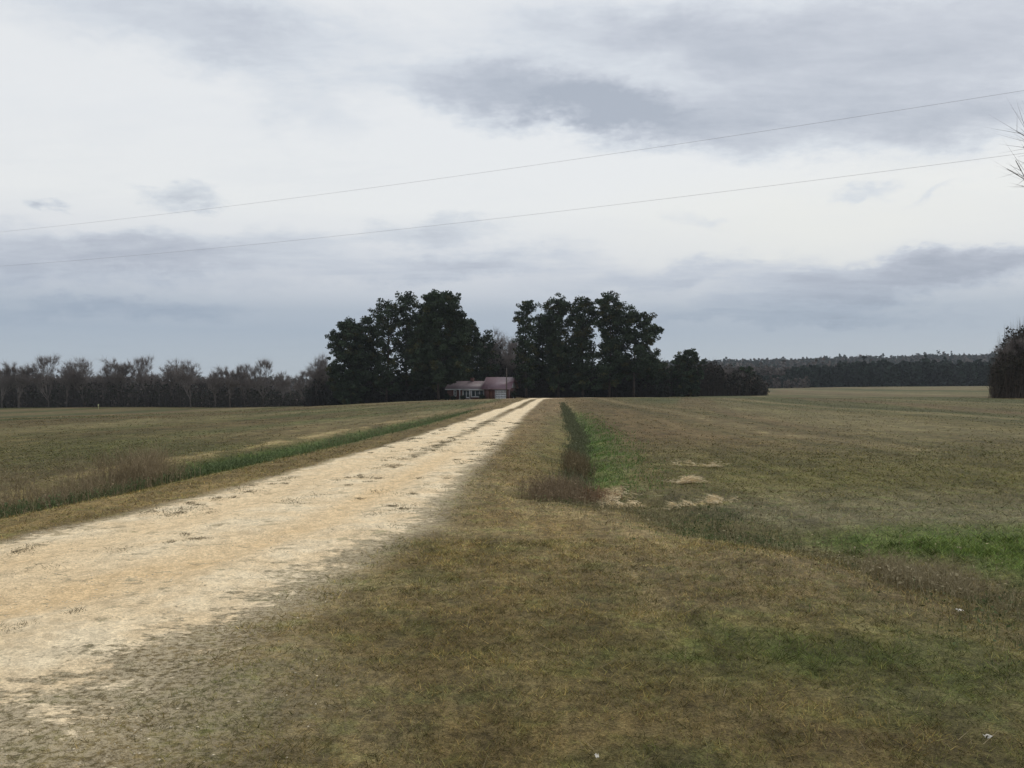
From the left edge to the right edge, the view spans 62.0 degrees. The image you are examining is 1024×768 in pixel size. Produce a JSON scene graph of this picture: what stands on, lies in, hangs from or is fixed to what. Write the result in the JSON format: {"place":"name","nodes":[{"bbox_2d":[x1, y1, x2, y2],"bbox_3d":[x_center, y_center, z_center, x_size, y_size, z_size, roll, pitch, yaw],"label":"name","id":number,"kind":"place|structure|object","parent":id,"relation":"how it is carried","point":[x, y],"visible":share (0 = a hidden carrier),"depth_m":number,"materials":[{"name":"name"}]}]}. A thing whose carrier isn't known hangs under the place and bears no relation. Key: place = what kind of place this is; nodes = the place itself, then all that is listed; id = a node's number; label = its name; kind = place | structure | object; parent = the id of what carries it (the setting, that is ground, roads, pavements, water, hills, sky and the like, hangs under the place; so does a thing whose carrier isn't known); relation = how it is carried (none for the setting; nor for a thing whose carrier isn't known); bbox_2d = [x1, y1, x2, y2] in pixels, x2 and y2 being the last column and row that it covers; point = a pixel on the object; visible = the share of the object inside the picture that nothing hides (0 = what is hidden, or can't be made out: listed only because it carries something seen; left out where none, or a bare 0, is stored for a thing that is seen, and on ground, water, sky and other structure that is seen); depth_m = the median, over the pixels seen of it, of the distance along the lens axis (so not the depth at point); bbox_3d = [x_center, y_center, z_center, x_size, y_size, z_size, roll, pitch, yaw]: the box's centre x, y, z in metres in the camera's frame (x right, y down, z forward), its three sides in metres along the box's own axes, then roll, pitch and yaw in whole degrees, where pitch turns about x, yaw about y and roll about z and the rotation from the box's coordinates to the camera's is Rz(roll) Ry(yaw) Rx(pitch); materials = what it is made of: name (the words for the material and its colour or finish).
{"place":"outdoors","nodes":[
{"label":"outdoors","id":0,"kind":"place"},
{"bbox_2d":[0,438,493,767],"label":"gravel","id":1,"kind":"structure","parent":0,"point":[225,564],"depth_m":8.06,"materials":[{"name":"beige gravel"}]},
{"bbox_2d":[445,377,518,399],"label":"brick house","id":2,"kind":"structure","parent":0,"point":[491,388],"depth_m":183.48,"materials":[{"name":"brick"}]},
{"bbox_2d":[462,390,469,397],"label":"window","id":3,"kind":"structure","parent":2,"relation":"in","point":[466,393],"depth_m":183.66,"materials":[{"name":"white paint"}]},
{"bbox_2d":[471,390,483,396],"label":"window","id":4,"kind":"structure","parent":2,"relation":"in","point":[474,393],"depth_m":183.26,"materials":[{"name":"white paint"}]},
{"bbox_2d":[489,390,492,398],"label":"door","id":5,"kind":"structure","parent":2,"relation":"in","point":[490,391],"depth_m":181.83,"materials":[{"name":"brown paint"}]},
{"bbox_2d":[496,390,505,398],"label":"garage door","id":6,"kind":"structure","parent":2,"relation":"in","point":[500,394],"depth_m":181.43,"materials":[{"name":"white paint"}]},
{"bbox_2d":[0,386,1023,767],"bbox_3d":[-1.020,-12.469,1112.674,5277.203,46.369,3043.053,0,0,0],"label":"ground","id":7,"kind":"structure","parent":0,"point":[96,654],"depth_m":6.63,"materials":[{"name":"green plant"}]},
{"bbox_2d":[0,365,17,407],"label":"bare tree","id":8,"kind":"object","parent":7,"relation":"on","point":[7,382],"visible":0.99,"depth_m":225.89,"materials":[{"name":"grey plant"}]},
{"bbox_2d":[0,360,37,407],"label":"bare tree","id":9,"kind":"object","parent":7,"relation":"on","point":[23,377],"visible":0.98,"depth_m":225.75,"materials":[{"name":"grey plant"}]},
{"bbox_2d":[29,370,50,392],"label":"bare tree","id":10,"kind":"object","parent":7,"relation":"on","point":[40,381],"visible":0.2,"depth_m":247.43,"materials":[{"name":"grey plant"}]},
{"bbox_2d":[22,349,61,407],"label":"bare tree","id":11,"kind":"object","parent":7,"relation":"on","point":[38,379],"visible":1,"depth_m":227.16,"materials":[{"name":"grey plant"}]},
{"bbox_2d":[42,373,61,389],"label":"bare tree","id":12,"kind":"object","parent":7,"relation":"on","point":[54,382],"visible":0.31,"depth_m":247.64,"materials":[{"name":"grey plant"}]},
{"bbox_2d":[56,358,87,406],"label":"bare tree","id":13,"kind":"object","parent":7,"relation":"on","point":[65,373],"visible":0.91,"depth_m":228.26,"materials":[{"name":"grey plant"}]},
{"bbox_2d":[64,357,95,405],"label":"bare tree","id":14,"kind":"object","parent":7,"relation":"on","point":[81,373],"visible":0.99,"depth_m":229.02,"materials":[{"name":"grey plant"}]},
{"bbox_2d":[81,371,100,391],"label":"bare tree","id":15,"kind":"object","parent":7,"relation":"on","point":[90,378],"visible":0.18,"depth_m":250.45,"materials":[{"name":"grey plant"}]},
{"bbox_2d":[86,375,103,388],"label":"bare tree","id":16,"kind":"object","parent":7,"relation":"on","point":[93,381],"visible":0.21,"depth_m":249.05,"materials":[{"name":"grey plant"}]},
{"bbox_2d":[93,363,122,405],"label":"bare tree","id":17,"kind":"object","parent":7,"relation":"on","point":[105,376],"visible":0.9,"depth_m":231.08,"materials":[{"name":"grey plant"}]},
{"bbox_2d":[96,356,136,395],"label":"bare tree","id":18,"kind":"object","parent":7,"relation":"on","point":[120,374],"visible":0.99,"depth_m":230.83,"materials":[{"name":"grey plant"}]},
{"bbox_2d":[122,377,139,391],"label":"bare tree","id":19,"kind":"object","parent":7,"relation":"on","point":[131,383],"visible":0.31,"depth_m":252.44,"materials":[{"name":"grey plant"}]},
{"bbox_2d":[0,435,271,518],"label":"dead weeds","id":20,"kind":"object","parent":7,"relation":"on","point":[147,473],"visible":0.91,"depth_m":14.21,"materials":[{"name":"brown plant"}]},
{"bbox_2d":[132,354,154,401],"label":"bare tree","id":21,"kind":"object","parent":7,"relation":"on","point":[141,370],"visible":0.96,"depth_m":232.43,"materials":[{"name":"grey plant"}]},
{"bbox_2d":[129,369,160,388],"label":"bare tree","id":22,"kind":"object","parent":7,"relation":"on","point":[152,375],"visible":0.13,"depth_m":253.32,"materials":[{"name":"grey plant"}]},
{"bbox_2d":[0,375,307,407],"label":"undergrowth","id":23,"kind":"object","parent":7,"relation":"on","point":[93,397],"visible":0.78,"depth_m":230.75,"materials":[{"name":"green plant"}]},
{"bbox_2d":[146,374,165,390],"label":"bare tree","id":24,"kind":"object","parent":7,"relation":"on","point":[153,380],"visible":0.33,"depth_m":243.89,"materials":[{"name":"grey plant"}]},
{"bbox_2d":[30,372,310,396],"bbox_3d":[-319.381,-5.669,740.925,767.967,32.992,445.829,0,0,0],"label":"woods","id":25,"kind":"object","parent":7,"relation":"on","point":[293,384],"visible":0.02,"depth_m":571.76,"materials":[{"name":"green plant"}]},
{"bbox_2d":[162,379,183,395],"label":"bare tree","id":26,"kind":"object","parent":7,"relation":"on","point":[169,387],"visible":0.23,"depth_m":243.78,"materials":[{"name":"grey plant"}]},
{"bbox_2d":[159,358,198,404],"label":"bare tree","id":27,"kind":"object","parent":7,"relation":"on","point":[168,375],"visible":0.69,"depth_m":233.23,"materials":[{"name":"grey plant"}]},
{"bbox_2d":[170,357,201,407],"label":"bare tree","id":28,"kind":"object","parent":7,"relation":"on","point":[183,375],"visible":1,"depth_m":225.65,"materials":[{"name":"grey plant"}]},
{"bbox_2d":[180,374,198,390],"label":"bare tree","id":29,"kind":"object","parent":7,"relation":"on","point":[191,383],"visible":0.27,"depth_m":244.84,"materials":[{"name":"grey plant"}]},
{"bbox_2d":[186,374,208,392],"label":"bare tree","id":30,"kind":"object","parent":7,"relation":"on","point":[203,384],"visible":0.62,"depth_m":246.26,"materials":[{"name":"grey plant"}]},
{"bbox_2d":[205,367,224,407],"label":"bare tree","id":31,"kind":"object","parent":7,"relation":"on","point":[215,381],"visible":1,"depth_m":225.71,"materials":[{"name":"grey plant"}]},
{"bbox_2d":[200,373,229,393],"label":"bare tree","id":32,"kind":"object","parent":7,"relation":"on","point":[211,385],"visible":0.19,"depth_m":247.41,"materials":[{"name":"grey plant"}]},
{"bbox_2d":[215,365,244,407],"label":"bare tree","id":33,"kind":"object","parent":7,"relation":"on","point":[232,375],"visible":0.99,"depth_m":226.92,"materials":[{"name":"grey plant"}]},
{"bbox_2d":[234,360,252,406],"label":"bare tree","id":34,"kind":"object","parent":7,"relation":"on","point":[245,369],"visible":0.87,"depth_m":229.12,"materials":[{"name":"grey plant"}]},
{"bbox_2d":[236,371,250,392],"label":"bare tree","id":35,"kind":"object","parent":7,"relation":"on","point":[245,382],"visible":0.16,"depth_m":250.04,"materials":[{"name":"grey plant"}]},
{"bbox_2d":[244,358,277,405],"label":"bare tree","id":36,"kind":"object","parent":7,"relation":"on","point":[264,374],"visible":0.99,"depth_m":228.75,"materials":[{"name":"grey plant"}]},
{"bbox_2d":[252,375,272,393],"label":"bare tree","id":37,"kind":"object","parent":7,"relation":"on","point":[263,384],"visible":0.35,"depth_m":249.64,"materials":[{"name":"grey plant"}]},
{"bbox_2d":[271,378,292,392],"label":"bare tree","id":38,"kind":"object","parent":7,"relation":"on","point":[275,387],"visible":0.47,"depth_m":251.15,"materials":[{"name":"grey plant"}]},
{"bbox_2d":[272,371,293,401],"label":"bare tree","id":39,"kind":"object","parent":7,"relation":"on","point":[281,383],"visible":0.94,"depth_m":231.27,"materials":[{"name":"grey plant"}]},
{"bbox_2d":[288,369,311,399],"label":"bare tree","id":40,"kind":"object","parent":7,"relation":"on","point":[297,386],"visible":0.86,"depth_m":213.22,"materials":[{"name":"grey plant"}]},
{"bbox_2d":[304,350,328,405],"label":"bare tree","id":41,"kind":"object","parent":7,"relation":"on","point":[319,364],"visible":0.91,"depth_m":203.85,"materials":[{"name":"grey plant"}]},
{"bbox_2d":[308,366,329,404],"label":"bare tree","id":42,"kind":"object","parent":7,"relation":"on","point":[311,378],"visible":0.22,"depth_m":207.25,"materials":[{"name":"grey plant"}]},
{"bbox_2d":[175,408,482,476],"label":"ditch grass","id":43,"kind":"structure","parent":7,"relation":"on","point":[379,433],"depth_m":26.26,"materials":[{"name":"green plant"}]},
{"bbox_2d":[324,317,374,404],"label":"pine tree","id":44,"kind":"object","parent":7,"relation":"on","point":[353,362],"visible":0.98,"depth_m":184.47,"materials":[{"name":"green plant"}]},
{"bbox_2d":[352,315,386,398],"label":"pine tree","id":45,"kind":"object","parent":7,"relation":"on","point":[373,345],"visible":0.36,"depth_m":190.43,"materials":[{"name":"green plant"}]},
{"bbox_2d":[324,383,440,405],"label":"undergrowth","id":46,"kind":"object","parent":7,"relation":"on","point":[425,394],"visible":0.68,"depth_m":187.13,"materials":[{"name":"green plant"}]},
{"bbox_2d":[367,297,405,401],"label":"broadleaf tree","id":47,"kind":"object","parent":7,"relation":"on","point":[384,325],"visible":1,"depth_m":185.82,"materials":[{"name":"green plant"}]},
{"bbox_2d":[392,291,420,399],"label":"broadleaf tree","id":48,"kind":"object","parent":7,"relation":"on","point":[404,357],"visible":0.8,"depth_m":189.11,"materials":[{"name":"green plant"}]},
{"bbox_2d":[403,315,444,391],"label":"pine tree","id":49,"kind":"object","parent":7,"relation":"on","point":[420,384],"visible":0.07,"depth_m":192.25,"materials":[{"name":"green plant"}]},
{"bbox_2d":[406,289,473,399],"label":"broadleaf tree","id":50,"kind":"object","parent":7,"relation":"on","point":[438,312],"visible":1,"depth_m":173.56,"materials":[{"name":"green plant"}]},
{"bbox_2d":[444,393,449,399],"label":"shrub","id":51,"kind":"object","parent":7,"relation":"on","point":[446,396],"visible":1,"depth_m":182.26,"materials":[{"name":"green plant"}]},
{"bbox_2d":[457,318,487,380],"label":"tree","id":52,"kind":"object","parent":7,"relation":"on","point":[476,351],"visible":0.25,"depth_m":194.78,"materials":[{"name":"green plant"}]},
{"bbox_2d":[472,333,495,360],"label":"bare tree","id":53,"kind":"object","parent":7,"relation":"on","point":[484,347],"visible":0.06,"depth_m":213.71,"materials":[{"name":"grey plant"}]},
{"bbox_2d":[302,345,673,406],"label":"undergrowth","id":54,"kind":"object","parent":7,"relation":"on","point":[312,396],"visible":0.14,"depth_m":204.40,"materials":[{"name":"green plant"}]},
{"bbox_2d":[479,329,500,376],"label":"tree","id":55,"kind":"object","parent":7,"relation":"on","point":[488,351],"visible":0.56,"depth_m":199.03,"materials":[{"name":"green plant"}]},
{"bbox_2d":[489,326,507,365],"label":"bare tree","id":56,"kind":"object","parent":7,"relation":"on","point":[496,346],"visible":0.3,"depth_m":214.93,"materials":[{"name":"grey plant"}]},
{"bbox_2d":[487,348,516,376],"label":"bare tree","id":57,"kind":"object","parent":7,"relation":"on","point":[505,360],"visible":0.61,"depth_m":205.76,"materials":[{"name":"grey plant"}]},
{"bbox_2d":[506,368,506,397],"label":"utility pole","id":58,"kind":"object","parent":7,"relation":"on","point":[506,382],"visible":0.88,"depth_m":177.88,"materials":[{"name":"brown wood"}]},
{"bbox_2d":[498,332,516,361],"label":"bare tree","id":59,"kind":"object","parent":7,"relation":"on","point":[508,348],"visible":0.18,"depth_m":221.28,"materials":[{"name":"grey plant"}]},
{"bbox_2d":[0,397,1023,527],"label":"field stubble","id":60,"kind":"object","parent":7,"relation":"on","point":[1020,410],"visible":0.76,"depth_m":33.78,"materials":[{"name":"plant"}]},
{"bbox_2d":[510,389,517,397],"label":"shrub","id":61,"kind":"object","parent":7,"relation":"on","point":[513,394],"visible":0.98,"depth_m":180.76,"materials":[{"name":"green plant"}]},
{"bbox_2d":[504,359,524,395],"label":"bare tree","id":62,"kind":"object","parent":7,"relation":"on","point":[512,366],"visible":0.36,"depth_m":205.36,"materials":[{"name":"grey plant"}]},
{"bbox_2d":[507,337,528,371],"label":"bare tree","id":63,"kind":"object","parent":7,"relation":"on","point":[511,346],"visible":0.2,"depth_m":211.81,"materials":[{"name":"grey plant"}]},
{"bbox_2d":[510,300,541,397],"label":"broadleaf tree","id":64,"kind":"object","parent":7,"relation":"on","point":[526,345],"visible":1,"depth_m":185.41,"materials":[{"name":"green plant"}]},
{"bbox_2d":[529,313,555,387],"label":"tree","id":65,"kind":"object","parent":7,"relation":"on","point":[540,354],"visible":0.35,"depth_m":194.66,"materials":[{"name":"green plant"}]},
{"bbox_2d":[535,293,575,397],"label":"broadleaf tree","id":66,"kind":"object","parent":7,"relation":"on","point":[557,352],"visible":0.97,"depth_m":187.25,"materials":[{"name":"green plant"}]},
{"bbox_2d":[499,445,636,506],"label":"dead weeds","id":67,"kind":"object","parent":7,"relation":"on","point":[561,489],"visible":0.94,"depth_m":13.39,"materials":[{"name":"brown plant"}]},
{"bbox_2d":[559,335,587,380],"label":"pine tree","id":68,"kind":"object","parent":7,"relation":"on","point":[567,372],"visible":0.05,"depth_m":196.95,"materials":[{"name":"green plant"}]},
{"bbox_2d":[566,295,599,396],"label":"broadleaf tree","id":69,"kind":"object","parent":7,"relation":"on","point":[582,330],"visible":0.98,"depth_m":185.98,"materials":[{"name":"green plant"}]},
{"bbox_2d":[520,375,677,397],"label":"undergrowth","id":70,"kind":"object","parent":7,"relation":"on","point":[621,390],"visible":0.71,"depth_m":189.09,"materials":[{"name":"green plant"}]},
{"bbox_2d":[591,290,627,397],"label":"pine tree","id":71,"kind":"object","parent":7,"relation":"on","point":[608,375],"visible":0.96,"depth_m":184.27,"materials":[{"name":"green plant"}]},
{"bbox_2d":[594,358,627,385],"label":"pine tree","id":72,"kind":"object","parent":7,"relation":"on","point":[620,382],"visible":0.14,"depth_m":196.71,"materials":[{"name":"green plant"}]},
{"bbox_2d":[549,402,704,499],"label":"ditch grass","id":73,"kind":"structure","parent":7,"relation":"on","point":[573,427],"depth_m":23.90,"materials":[{"name":"green plant"}]},
{"bbox_2d":[611,304,668,396],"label":"broadleaf tree","id":74,"kind":"object","parent":7,"relation":"on","point":[644,358],"visible":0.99,"depth_m":182.54,"materials":[{"name":"green plant"}]},
{"bbox_2d":[631,359,670,396],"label":"pine tree","id":75,"kind":"object","parent":7,"relation":"on","point":[665,373],"visible":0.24,"depth_m":192.53,"materials":[{"name":"green plant"}]},
{"bbox_2d":[596,458,741,510],"bbox_3d":[2.635,1.680,14.782,2.506,0.437,6.534,0,0,12],"label":"straw","id":76,"kind":"object","parent":7,"relation":"on","point":[713,499],"visible":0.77,"depth_m":13.20,"materials":[{"name":"beige plant"}]},
{"bbox_2d":[668,355,680,395],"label":"pine tree","id":77,"kind":"object","parent":7,"relation":"on","point":[675,384],"visible":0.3,"depth_m":205.72,"materials":[{"name":"green plant"}]},
{"bbox_2d":[670,348,707,396],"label":"tree","id":78,"kind":"object","parent":7,"relation":"on","point":[689,381],"visible":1,"depth_m":198.71,"materials":[{"name":"green plant"}]},
{"bbox_2d":[669,360,769,395],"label":"thicket","id":79,"kind":"object","parent":7,"relation":"on","point":[715,381],"visible":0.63,"depth_m":208.84,"materials":[{"name":"green plant"}]},
{"bbox_2d":[469,485,1023,669],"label":"ditch weeds","id":80,"kind":"object","parent":7,"relation":"on","point":[918,579],"visible":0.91,"depth_m":7.70,"materials":[{"name":"brown plant"}]},
{"bbox_2d":[739,366,755,378],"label":"pine tree","id":81,"kind":"object","parent":7,"relation":"on","point":[748,369],"visible":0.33,"depth_m":214.53,"materials":[{"name":"green plant"}]},
{"bbox_2d":[693,357,872,387],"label":"bare woods","id":82,"kind":"object","parent":7,"relation":"on","point":[769,371],"visible":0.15,"depth_m":502.28,"materials":[{"name":"plant"}]},
{"bbox_2d":[593,350,997,370],"bbox_3d":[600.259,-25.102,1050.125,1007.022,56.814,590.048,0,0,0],"label":"ridge forest","id":83,"kind":"object","parent":7,"relation":"on","point":[795,362],"visible":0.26,"depth_m":1152.56,"materials":[{"name":"needle foliage"},{"name":"bark"}]},
{"bbox_2d":[757,355,993,387],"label":"pine woods","id":84,"kind":"object","parent":7,"relation":"on","point":[902,373],"visible":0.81,"depth_m":457.95,"materials":[{"name":"pine needle foliage"},{"name":"bark"}]},
{"bbox_2d":[984,320,1023,397],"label":"thicket","id":85,"kind":"object","parent":7,"relation":"on","point":[1007,380],"visible":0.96,"depth_m":108.72,"materials":[{"name":"green plant"}]},
{"bbox_2d":[992,103,1023,185],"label":"bare tree","id":86,"kind":"object","parent":7,"relation":"on","point":[1017,174],"visible":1,"depth_m":23.48,"materials":[{"name":"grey plant"}]},
{"bbox_2d":[993,335,1023,367],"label":"bare tree","id":87,"kind":"object","parent":7,"relation":"on","point":[997,350],"visible":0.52,"depth_m":110.87,"materials":[{"name":"grey plant"}]},
{"bbox_2d":[0,420,1023,767],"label":"grass","id":88,"kind":"structure","parent":0,"point":[1014,548],"depth_m":6.18,"materials":[{"name":"green plant"}]},
{"bbox_2d":[0,0,1023,380],"label":"sky","id":89,"kind":"structure","parent":0,"point":[111,110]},
{"bbox_3d":[36.000,-4.155,17.490,0.285,12.408,0.350,0,0,0],"label":"utility pole","id":90,"kind":"object","parent":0,"visible":0},
{"bbox_2d":[4,90,1023,231],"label":"power line","id":91,"kind":"object","parent":90,"relation":"attached to","point":[559,161],"visible":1,"depth_m":33.96,"materials":[{"name":"metal"}]},
{"bbox_2d":[8,153,1022,265],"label":"power line","id":92,"kind":"object","parent":90,"relation":"attached to","point":[557,211],"visible":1,"depth_m":33.93,"materials":[{"name":"metal"}]}
]}

